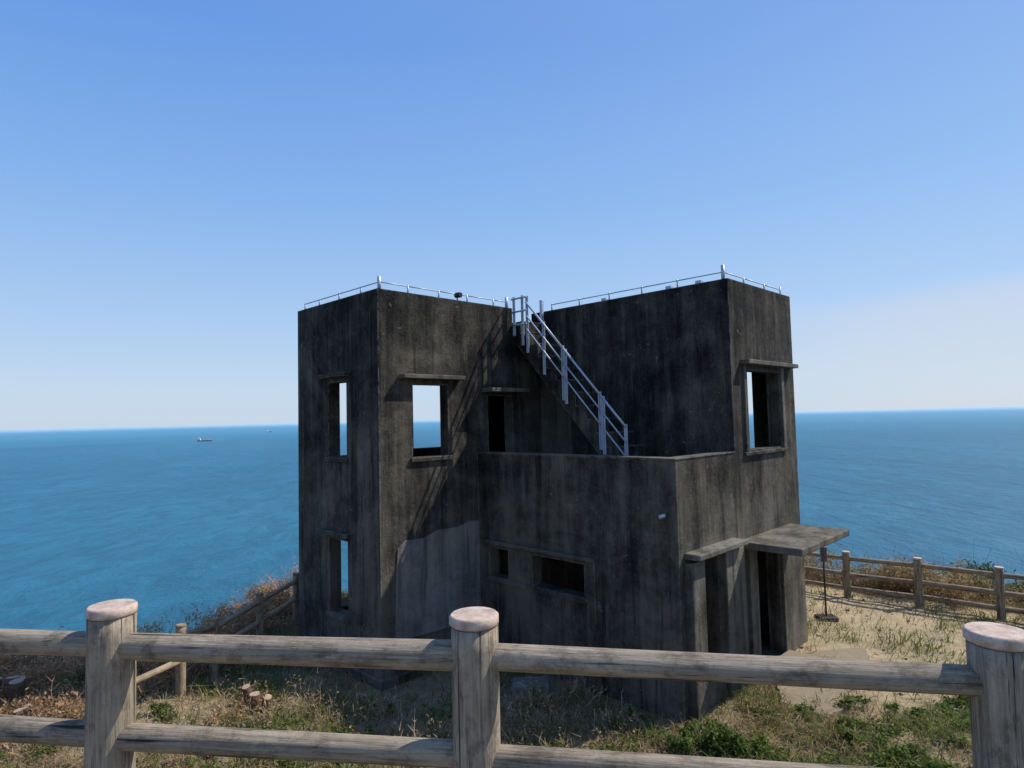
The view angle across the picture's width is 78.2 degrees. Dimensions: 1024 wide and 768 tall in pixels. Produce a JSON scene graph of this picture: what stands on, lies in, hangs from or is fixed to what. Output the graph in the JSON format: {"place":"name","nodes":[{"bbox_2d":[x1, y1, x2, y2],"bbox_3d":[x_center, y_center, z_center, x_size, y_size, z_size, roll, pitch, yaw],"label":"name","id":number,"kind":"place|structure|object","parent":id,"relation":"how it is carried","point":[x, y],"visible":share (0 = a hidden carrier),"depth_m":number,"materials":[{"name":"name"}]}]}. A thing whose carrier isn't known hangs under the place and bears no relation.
{"place":"outdoors","nodes":[
{"label":"outdoors","id":0,"kind":"place"},
{"bbox_2d":[0,407,1023,660],"bbox_3d":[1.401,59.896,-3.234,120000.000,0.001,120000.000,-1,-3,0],"label":"sea","id":1,"kind":"structure","parent":0,"point":[162,521],"depth_m":450.46,"materials":[{"name":"liquid"}]},
{"bbox_2d":[0,583,1023,767],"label":"ground","id":2,"kind":"structure","parent":0,"point":[957,643],"depth_m":9.27,"materials":[{"name":"soil"}]},
{"bbox_2d":[3,676,25,706],"bbox_3d":[-6.841,4.261,8.638,0.267,0.480,0.488,1,-4,-34],"label":"tree stump","id":3,"kind":"object","parent":2,"relation":"on","point":[16,685],"visible":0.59,"depth_m":8.52,"materials":[{"name":"grey wood"}]},
{"bbox_2d":[13,703,36,716],"bbox_3d":[-6.178,4.270,8.031,0.295,0.357,0.138,2,-4,-44],"label":"tree stump","id":4,"kind":"object","parent":2,"relation":"on","point":[24,711],"visible":0.34,"depth_m":7.98,"materials":[{"name":"brown wood"}]},
{"bbox_2d":[0,654,150,697],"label":"green shrub","id":5,"kind":"object","parent":2,"relation":"on","point":[80,671],"visible":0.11,"depth_m":8.76,"materials":[{"name":"green plant"}]},
{"bbox_2d":[0,555,298,725],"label":"dry scrub","id":6,"kind":"object","parent":2,"relation":"on","point":[42,674],"visible":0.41,"depth_m":9.68,"materials":[{"name":"brown plant"}]},
{"bbox_2d":[136,572,298,697],"bbox_3d":[-4.465,4.376,10.926,0.303,1.850,6.475,-2,-3,6],"label":"log fence","id":7,"kind":"object","parent":2,"relation":"on","point":[214,626],"visible":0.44,"depth_m":10.19,"materials":[{"name":"brown wood"}]},
{"bbox_2d":[242,684,271,715],"bbox_3d":[-3.541,4.398,8.678,0.468,0.444,0.285,-4,-4,36],"label":"tree stump","id":8,"kind":"object","parent":2,"relation":"on","point":[246,688],"visible":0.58,"depth_m":8.59,"materials":[{"name":"brown wood"}]},
{"bbox_2d":[0,667,641,767],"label":"dead stems","id":9,"kind":"object","parent":2,"relation":"on","point":[5,744],"visible":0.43,"depth_m":8.48,"materials":[{"name":"brown plant"}]},
{"bbox_2d":[0,691,671,767],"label":"weeds","id":10,"kind":"object","parent":2,"relation":"on","point":[159,708],"visible":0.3,"depth_m":7.90,"materials":[{"name":"green plant"}]},
{"bbox_2d":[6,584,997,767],"bbox_3d":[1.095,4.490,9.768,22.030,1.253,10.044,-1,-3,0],"label":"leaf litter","id":11,"kind":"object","parent":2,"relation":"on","point":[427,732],"visible":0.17,"depth_m":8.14,"materials":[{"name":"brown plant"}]},
{"bbox_2d":[0,599,1023,767],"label":"log fence","id":12,"kind":"object","parent":2,"relation":"on","point":[113,647],"visible":1,"depth_m":1.92,"materials":[{"name":"grey wood"}]},
{"bbox_2d":[0,574,1023,767],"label":"grass","id":13,"kind":"structure","parent":2,"relation":"on","point":[762,703],"depth_m":8.37,"materials":[{"name":"green plant"}]},
{"bbox_2d":[512,676,549,694],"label":"concrete block","id":14,"kind":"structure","parent":2,"relation":"on","point":[515,681],"depth_m":9.38,"materials":[{"name":"concrete"}]},
{"bbox_2d":[298,278,799,723],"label":"walls","id":15,"kind":"structure","parent":2,"relation":"on","point":[662,370],"depth_m":10.38,"materials":[{"name":"concrete"}]},
{"bbox_2d":[317,372,349,378],"bbox_3d":[-3.038,-0.145,10.747,0.150,0.070,0.890,2,-4,-45],"label":"window hood side","id":16,"kind":"object","parent":15,"relation":"attached to","point":[333,375],"depth_m":10.63,"materials":[{"name":"concrete"}]},
{"bbox_2d":[318,528,351,538],"bbox_3d":[-2.976,2.510,10.604,0.150,0.070,0.890,2,-4,-45],"label":"window hood side","id":17,"kind":"object","parent":15,"relation":"attached to","point":[337,533],"depth_m":10.50,"materials":[{"name":"concrete"}]},
{"bbox_2d":[325,457,347,461],"bbox_3d":[-2.969,1.284,10.698,0.080,0.068,0.700,2,-4,-45],"label":"window sill side","id":18,"kind":"structure","parent":15,"relation":"attached to","point":[333,459],"depth_m":10.65,"materials":[{"name":"concrete"}]},
{"bbox_2d":[326,611,349,623],"bbox_3d":[-2.908,3.900,10.557,0.080,0.068,0.700,2,-4,-45],"label":"window sill side","id":19,"kind":"structure","parent":15,"relation":"attached to","point":[338,617],"depth_m":10.50,"materials":[{"name":"concrete"}]},
{"bbox_2d":[332,667,383,691],"bbox_3d":[-2.927,4.904,10.531,0.080,0.640,2.760,2,-4,-45],"label":"footing","id":20,"kind":"object","parent":15,"relation":"attached to","point":[357,673],"visible":0.2,"depth_m":9.86,"materials":[{"name":"concrete"}]},
{"bbox_2d":[377,276,380,288],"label":"roof post","id":21,"kind":"object","parent":15,"relation":"on","point":[378,281],"visible":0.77,"depth_m":10.08,"materials":[{"name":"silver metal"}]},
{"bbox_2d":[381,282,407,286],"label":"roof rail","id":22,"kind":"object","parent":15,"relation":"on","point":[394,284],"visible":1,"depth_m":10.31,"materials":[{"name":"silver metal"}]},
{"bbox_2d":[382,670,427,690],"bbox_3d":[-1.266,4.856,10.297,2.095,0.635,0.080,2,-4,-45],"label":"footing front","id":23,"kind":"object","parent":15,"relation":"attached to","point":[389,682],"visible":0.2,"depth_m":9.79,"materials":[{"name":"concrete"}]},
{"bbox_2d":[409,286,437,291],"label":"roof rail","id":24,"kind":"object","parent":15,"relation":"on","point":[423,288],"visible":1,"depth_m":10.73,"materials":[{"name":"silver metal"}]},
{"bbox_2d":[410,455,452,461],"bbox_3d":[-1.339,1.246,10.518,0.850,0.068,0.080,2,-4,-45],"label":"window sill","id":25,"kind":"structure","parent":15,"relation":"attached to","point":[433,458],"depth_m":10.46,"materials":[{"name":"concrete"}]},
{"bbox_2d":[399,373,465,379],"bbox_3d":[-1.318,-0.115,10.559,1.280,0.070,0.180,2,-4,-45],"label":"window hood","id":26,"kind":"object","parent":15,"relation":"attached to","point":[428,376],"depth_m":10.42,"materials":[{"name":"concrete"}]},
{"bbox_2d":[395,520,480,638],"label":"plaster repair","id":27,"kind":"structure","parent":15,"relation":"attached to","point":[437,578],"depth_m":10.43,"materials":[{"name":"grey concrete"}]},
{"bbox_2d":[454,292,461,297],"bbox_3d":[-0.957,-1.581,11.204,0.100,0.100,0.140,2,0,-45],"label":"flood lamp","id":28,"kind":"object","parent":15,"relation":"on","point":[457,294],"visible":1,"depth_m":11.16,"materials":[{"name":"black plastic"}]},
{"bbox_2d":[481,388,529,392],"bbox_3d":[-0.117,0.116,11.643,0.960,0.070,0.320,2,-4,-45],"label":"door hood","id":29,"kind":"object","parent":15,"relation":"attached to","point":[511,390],"depth_m":11.47,"materials":[{"name":"concrete"}]},
{"bbox_2d":[505,297,507,307],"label":"roof post","id":30,"kind":"object","parent":15,"relation":"on","point":[506,302],"visible":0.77,"depth_m":12.10,"materials":[{"name":"silver metal"}]},
{"bbox_2d":[484,575,586,603],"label":"slot sill","id":31,"kind":"structure","parent":15,"relation":"attached to","point":[540,590],"depth_m":10.11,"materials":[{"name":"grey concrete"}]},
{"bbox_2d":[480,538,596,562],"bbox_3d":[0.360,2.675,10.180,0.100,0.060,2.500,2,-4,-45],"label":"slot window hood","id":32,"kind":"object","parent":15,"relation":"attached to","point":[546,551],"visible":1,"depth_m":10.02,"materials":[{"name":"grey concrete"}]},
{"bbox_2d":[513,321,644,455],"bbox_3d":[1.377,0.387,11.188,0.766,3.270,2.997,2,-4,-45],"label":"stair flight","id":33,"kind":"object","parent":15,"relation":"on","point":[583,418],"visible":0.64,"depth_m":11.20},
{"bbox_2d":[512,297,513,335],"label":"railing post","id":34,"kind":"object","parent":33,"relation":"on","point":[513,316],"visible":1,"depth_m":11.96,"materials":[{"name":"grey metal"}]},
{"bbox_2d":[512,297,515,335],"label":"stair top post","id":35,"kind":"object","parent":33,"relation":"on","point":[514,318],"visible":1,"depth_m":11.96,"materials":[{"name":"grey metal"}]},
{"bbox_2d":[511,309,526,313],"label":"stair top rail","id":36,"kind":"object","parent":33,"relation":"on","point":[518,311],"visible":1,"depth_m":11.83,"materials":[{"name":"silver metal"}]},
{"bbox_2d":[511,322,527,326],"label":"stair top rail","id":37,"kind":"object","parent":33,"relation":"on","point":[519,324],"visible":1,"depth_m":11.82,"materials":[{"name":"grey metal"}]},
{"bbox_2d":[521,295,522,344],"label":"railing post","id":38,"kind":"object","parent":33,"relation":"on","point":[521,321],"visible":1,"depth_m":11.80,"materials":[{"name":"grey metal"}]},
{"bbox_2d":[521,295,524,345],"bbox_3d":[0.198,-1.195,11.819,0.016,0.950,0.065,2,-4,-45],"label":"stair top post","id":39,"kind":"object","parent":33,"relation":"on","point":[523,321],"visible":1,"depth_m":11.81,"materials":[{"name":"grey metal"}]},
{"bbox_2d":[525,298,527,352],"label":"railing post","id":40,"kind":"object","parent":33,"relation":"on","point":[526,327],"visible":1,"depth_m":11.70,"materials":[{"name":"grey metal"}]},
{"bbox_2d":[525,296,529,352],"bbox_3d":[0.285,-1.111,11.730,0.016,1.070,0.065,2,-4,-45],"label":"stair top post","id":41,"kind":"object","parent":33,"relation":"on","point":[527,326],"visible":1,"depth_m":11.71,"materials":[{"name":"grey metal"}]},
{"bbox_2d":[539,300,543,322],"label":"stair gate post","id":42,"kind":"object","parent":33,"relation":"on","point":[541,304],"visible":0.45,"depth_m":12.48,"materials":[{"name":"grey metal"}]},
{"bbox_2d":[542,325,543,374],"bbox_3d":[0.565,-0.648,11.407,0.012,0.967,0.021,-4,-4,45],"label":"stair rail post web","id":43,"kind":"object","parent":33,"relation":"attached to","point":[543,349],"visible":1,"depth_m":11.40},
{"bbox_2d":[542,321,545,374],"bbox_3d":[0.579,-0.649,11.421,0.065,0.970,0.016,-4,-4,45],"label":"stair rail post","id":44,"kind":"object","parent":33,"relation":"attached to","point":[544,350],"visible":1,"depth_m":11.40,"materials":[{"name":"metal"}]},
{"bbox_2d":[525,301,562,347],"bbox_3d":[0.569,-1.083,11.402,0.040,1.272,0.039,2,-47,-45],"label":"stair rail","id":45,"kind":"object","parent":44,"relation":"attached to","point":[546,327],"visible":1,"depth_m":11.36,"materials":[{"name":"metal"}]},
{"bbox_2d":[526,328,563,376],"bbox_3d":[0.581,-0.584,11.375,0.028,1.272,0.027,2,-47,-45],"label":"stair rail","id":46,"kind":"object","parent":44,"relation":"attached to","point":[545,352],"visible":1,"depth_m":11.34,"materials":[{"name":"metal"}]},
{"bbox_2d":[561,345,564,400],"bbox_3d":[0.901,-0.195,11.085,0.016,0.970,0.065,2,-4,-45],"label":"stair rail post","id":47,"kind":"object","parent":33,"relation":"attached to","point":[563,374],"visible":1,"depth_m":11.07,"materials":[{"name":"metal"}]},
{"bbox_2d":[525,315,562,361],"bbox_3d":[0.575,-0.834,11.389,0.028,1.272,0.027,2,-47,-45],"label":"stair rail","id":48,"kind":"object","parent":47,"relation":"attached to","point":[544,338],"visible":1,"depth_m":11.36,"materials":[{"name":"metal"}]},
{"bbox_2d":[561,348,563,399],"bbox_3d":[0.887,-0.194,11.071,0.021,0.967,0.012,2,-4,-45],"label":"stair rail post web","id":49,"kind":"object","parent":47,"relation":"attached to","point":[562,373],"visible":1,"depth_m":11.06},
{"bbox_2d":[564,349,567,403],"bbox_3d":[0.945,-0.133,11.039,0.016,0.970,0.065,2,-4,-45],"label":"stair rail post","id":50,"kind":"object","parent":33,"relation":"attached to","point":[566,378],"visible":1,"depth_m":11.02,"materials":[{"name":"metal"}]},
{"bbox_2d":[564,352,566,403],"bbox_3d":[0.931,-0.132,11.025,0.021,0.967,0.012,2,-4,-45],"label":"stair rail post web","id":51,"kind":"object","parent":50,"relation":"attached to","point":[565,377],"visible":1,"depth_m":11.02},
{"bbox_2d":[562,347,599,394],"bbox_3d":[1.172,-0.231,10.771,0.040,1.139,0.039,2,-47,-45],"label":"stair rail","id":52,"kind":"object","parent":50,"relation":"attached to","point":[581,371],"visible":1,"depth_m":10.75,"materials":[{"name":"metal"}]},
{"bbox_2d":[598,395,600,449],"bbox_3d":[1.458,0.613,10.474,0.012,0.967,0.021,-4,-4,45],"label":"stair rail post web","id":53,"kind":"object","parent":33,"relation":"attached to","point":[599,421],"visible":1,"depth_m":10.46},
{"bbox_2d":[598,392,602,449],"bbox_3d":[1.471,0.612,10.488,0.016,0.970,0.065,2,-4,-45],"label":"stair rail post","id":54,"kind":"object","parent":33,"relation":"attached to","point":[600,424],"visible":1,"depth_m":10.48,"materials":[{"name":"metal"}]},
{"bbox_2d":[563,362,599,409],"bbox_3d":[1.178,0.019,10.758,0.028,1.139,0.027,2,-47,-45],"label":"stair rail","id":55,"kind":"object","parent":54,"relation":"attached to","point":[591,398],"visible":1,"depth_m":10.73,"materials":[{"name":"metal"}]},
{"bbox_2d":[563,376,600,423],"bbox_3d":[1.184,0.269,10.744,0.028,1.139,0.027,2,-47,-45],"label":"stair rail","id":56,"kind":"object","parent":54,"relation":"attached to","point":[590,411],"visible":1,"depth_m":10.71,"materials":[{"name":"metal"}]},
{"bbox_2d":[601,396,606,454],"bbox_3d":[1.523,0.684,10.434,0.016,0.970,0.065,2,-4,-45],"label":"stair rail post","id":57,"kind":"object","parent":33,"relation":"attached to","point":[604,426],"visible":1,"depth_m":10.42,"materials":[{"name":"metal"}]},
{"bbox_2d":[602,400,604,454],"bbox_3d":[1.509,0.685,10.421,0.012,0.967,0.021,-4,-4,45],"label":"stair rail post web","id":58,"kind":"object","parent":57,"relation":"attached to","point":[603,430],"visible":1,"depth_m":10.41},
{"bbox_2d":[600,395,625,426],"bbox_3d":[1.644,0.436,10.278,0.040,0.710,0.038,2,-47,-45],"label":"stair rail","id":59,"kind":"object","parent":57,"relation":"attached to","point":[612,410],"visible":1,"depth_m":10.26,"materials":[{"name":"metal"}]},
{"bbox_2d":[624,424,627,455],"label":"stair rail post","id":60,"kind":"object","parent":33,"relation":"attached to","point":[626,440],"visible":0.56,"depth_m":10.10,"materials":[{"name":"metal"}]},
{"bbox_2d":[600,410,626,442],"bbox_3d":[1.650,0.686,10.264,0.028,0.710,0.027,2,-47,-45],"label":"stair rail","id":61,"kind":"object","parent":60,"relation":"attached to","point":[617,431],"visible":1,"depth_m":10.25,"materials":[{"name":"metal"}]},
{"bbox_2d":[601,425,625,455],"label":"stair rail","id":62,"kind":"object","parent":60,"relation":"attached to","point":[614,442],"visible":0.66,"depth_m":10.25,"materials":[{"name":"metal"}]},
{"bbox_2d":[624,427,625,454],"bbox_3d":[1.823,1.129,10.092,0.021,0.967,0.012,2,-4,-45],"label":"stair rail post web","id":63,"kind":"object","parent":60,"relation":"attached to","point":[625,438],"visible":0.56,"depth_m":10.10},
{"bbox_2d":[477,451,684,459],"bbox_3d":[0.869,1.120,9.915,0.244,0.021,3.982,2,-4,-45],"label":"parapet coping","id":64,"kind":"object","parent":15,"relation":"on","point":[604,456],"visible":1,"depth_m":9.51,"materials":[{"name":"concrete"}]},
{"bbox_2d":[586,562,597,629],"bbox_3d":[1.196,3.138,9.366,0.065,0.988,0.160,2,-4,-45],"label":"slot frame","id":65,"kind":"object","parent":15,"relation":"attached to","point":[592,596],"visible":0.86,"depth_m":9.33,"materials":[{"name":"grey concrete"}]},
{"bbox_2d":[579,294,607,299],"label":"roof rail","id":66,"kind":"object","parent":15,"relation":"on","point":[593,296],"visible":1,"depth_m":11.76,"materials":[{"name":"silver metal"}]},
{"bbox_2d":[609,287,640,293],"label":"roof rail","id":67,"kind":"object","parent":15,"relation":"on","point":[625,290],"visible":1,"depth_m":11.29,"materials":[{"name":"silver metal"}]},
{"bbox_2d":[642,280,675,287],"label":"roof rail","id":68,"kind":"object","parent":15,"relation":"on","point":[659,284],"visible":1,"depth_m":10.78,"materials":[{"name":"silver metal"}]},
{"bbox_2d":[684,560,710,721],"bbox_3d":[2.497,3.645,8.475,0.340,2.480,0.140,2,-4,-45],"label":"pilaster","id":69,"kind":"object","parent":15,"relation":"attached to","point":[697,636],"visible":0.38,"depth_m":8.40,"materials":[{"name":"concrete"}]},
{"bbox_2d":[678,272,720,280],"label":"roof rail","id":70,"kind":"object","parent":15,"relation":"on","point":[699,276],"visible":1,"depth_m":10.25,"materials":[{"name":"silver metal"}]},
{"bbox_2d":[674,451,734,458],"bbox_3d":[2.808,1.036,9.214,1.503,0.021,0.244,2,-4,-45],"label":"parapet coping side","id":71,"kind":"object","parent":15,"relation":"on","point":[705,454],"visible":0.78,"depth_m":9.15,"materials":[{"name":"concrete"}]},
{"bbox_2d":[684,538,747,561],"bbox_3d":[2.898,2.326,8.893,1.440,0.080,0.260,2,-4,-45],"label":"entrance hood","id":72,"kind":"object","parent":15,"relation":"attached to","point":[712,550],"visible":1,"depth_m":8.73,"materials":[{"name":"concrete"}]},
{"bbox_2d":[709,682,726,708],"bbox_3d":[2.830,4.416,8.797,0.620,0.960,0.070,2,-4,-45],"label":"window apron","id":73,"kind":"object","parent":15,"relation":"attached to","point":[717,690],"depth_m":8.78,"materials":[{"name":"concrete"}]},
{"bbox_2d":[721,265,724,278],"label":"roof post","id":74,"kind":"object","parent":15,"relation":"on","point":[722,271],"visible":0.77,"depth_m":9.95,"materials":[{"name":"silver metal"}]},
{"bbox_2d":[719,546,749,699],"bbox_3d":[3.262,3.668,9.237,0.580,2.480,0.140,2,-4,-45],"label":"pilaster","id":75,"kind":"object","parent":15,"relation":"attached to","point":[733,601],"visible":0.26,"depth_m":9.12,"materials":[{"name":"concrete"}]},
{"bbox_2d":[746,549,761,654],"bbox_3d":[3.758,3.717,9.772,0.280,2.417,0.080,2,-4,-45],"label":"door jamb","id":76,"kind":"object","parent":15,"relation":"attached to","point":[753,601],"depth_m":9.72,"materials":[{"name":"grey concrete"}]},
{"bbox_2d":[744,447,787,455],"bbox_3d":[4.224,1.118,10.454,1.630,0.058,0.080,2,-4,-45],"label":"window sill","id":77,"kind":"structure","parent":15,"relation":"attached to","point":[750,453],"depth_m":10.33,"materials":[{"name":"concrete"}]},
{"bbox_2d":[741,364,749,451],"bbox_3d":[3.692,0.380,9.983,0.100,1.385,0.075,2,-4,-45],"label":"window frame","id":78,"kind":"object","parent":77,"relation":"on","point":[745,407],"visible":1,"depth_m":9.95,"materials":[{"name":"concrete"}]},
{"bbox_2d":[779,368,786,446],"bbox_3d":[4.718,0.411,11.006,0.100,1.385,0.075,2,-4,-45],"label":"window frame","id":79,"kind":"object","parent":77,"relation":"on","point":[782,407],"visible":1,"depth_m":10.97,"materials":[{"name":"concrete"}]},
{"bbox_2d":[740,359,797,368],"bbox_3d":[4.360,-0.335,10.624,2.000,0.070,0.170,2,-4,-45],"label":"window hood","id":80,"kind":"object","parent":15,"relation":"attached to","point":[767,363],"depth_m":10.41,"materials":[{"name":"concrete"}]},
{"bbox_2d":[779,554,807,652],"bbox_3d":[4.862,3.751,10.874,0.920,2.417,0.080,2,-4,-45],"label":"door jamb","id":81,"kind":"object","parent":15,"relation":"attached to","point":[793,601],"depth_m":10.76,"materials":[{"name":"grey concrete"}]},
{"bbox_2d":[744,523,849,556],"bbox_3d":[4.485,2.442,9.968,2.030,0.110,0.970,2,-4,-45],"label":"porch canopy","id":82,"kind":"object","parent":15,"relation":"attached to","point":[800,540],"visible":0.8,"depth_m":9.67,"materials":[{"name":"concrete"}]},
{"bbox_2d":[140,591,983,767],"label":"stones","id":83,"kind":"object","parent":2,"relation":"on","point":[900,693],"visible":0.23,"depth_m":9.21,"materials":[{"name":"grey stone"}]},
{"bbox_2d":[781,650,816,657],"bbox_3d":[4.416,4.613,9.977,1.060,0.420,0.457,2,-4,-45],"label":"door step","id":84,"kind":"object","parent":2,"relation":"on","point":[790,653],"depth_m":10.27,"materials":[{"name":"beige concrete"}]},
{"bbox_2d":[627,693,972,767],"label":"weeds","id":85,"kind":"object","parent":2,"relation":"on","point":[719,740],"visible":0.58,"depth_m":7.53,"materials":[{"name":"green plant"}]},
{"bbox_2d":[814,546,838,621],"bbox_3d":[6.154,3.937,12.398,0.360,1.460,0.280,-1,-3,0],"label":"sign post","id":86,"kind":"object","parent":2,"relation":"on","point":[823,559],"visible":0.79,"depth_m":12.38,"materials":[{"name":"metal"}]},
{"bbox_2d":[804,551,1023,619],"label":"log fence","id":87,"kind":"object","parent":2,"relation":"on","point":[999,591],"visible":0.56,"depth_m":12.98,"materials":[{"name":"brown wood"}]},
{"bbox_2d":[804,544,1023,610],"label":"dry scrub","id":88,"kind":"object","parent":2,"relation":"on","point":[894,572],"visible":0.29,"depth_m":13.83,"materials":[{"name":"brown plant"}]},
{"bbox_2d":[828,548,1023,605],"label":"evergreen shrub","id":89,"kind":"object","parent":2,"relation":"on","point":[968,566],"visible":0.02,"depth_m":15.09,"materials":[{"name":"green plant"}]},
{"bbox_2d":[0,0,1023,430],"label":"sky","id":90,"kind":"structure","parent":0,"point":[179,178],"materials":[{"name":"blue"}]},
{"bbox_2d":[511,296,526,300],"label":"stair top rail","id":91,"kind":"object","parent":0,"point":[518,298],"visible":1,"depth_m":11.84,"materials":[{"name":"silver metal"}]},
{"bbox_2d":[777,647,869,717],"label":"concrete path","id":92,"kind":"structure","parent":0,"point":[859,653],"depth_m":9.08,"materials":[{"name":"beige concrete"}]}
]}

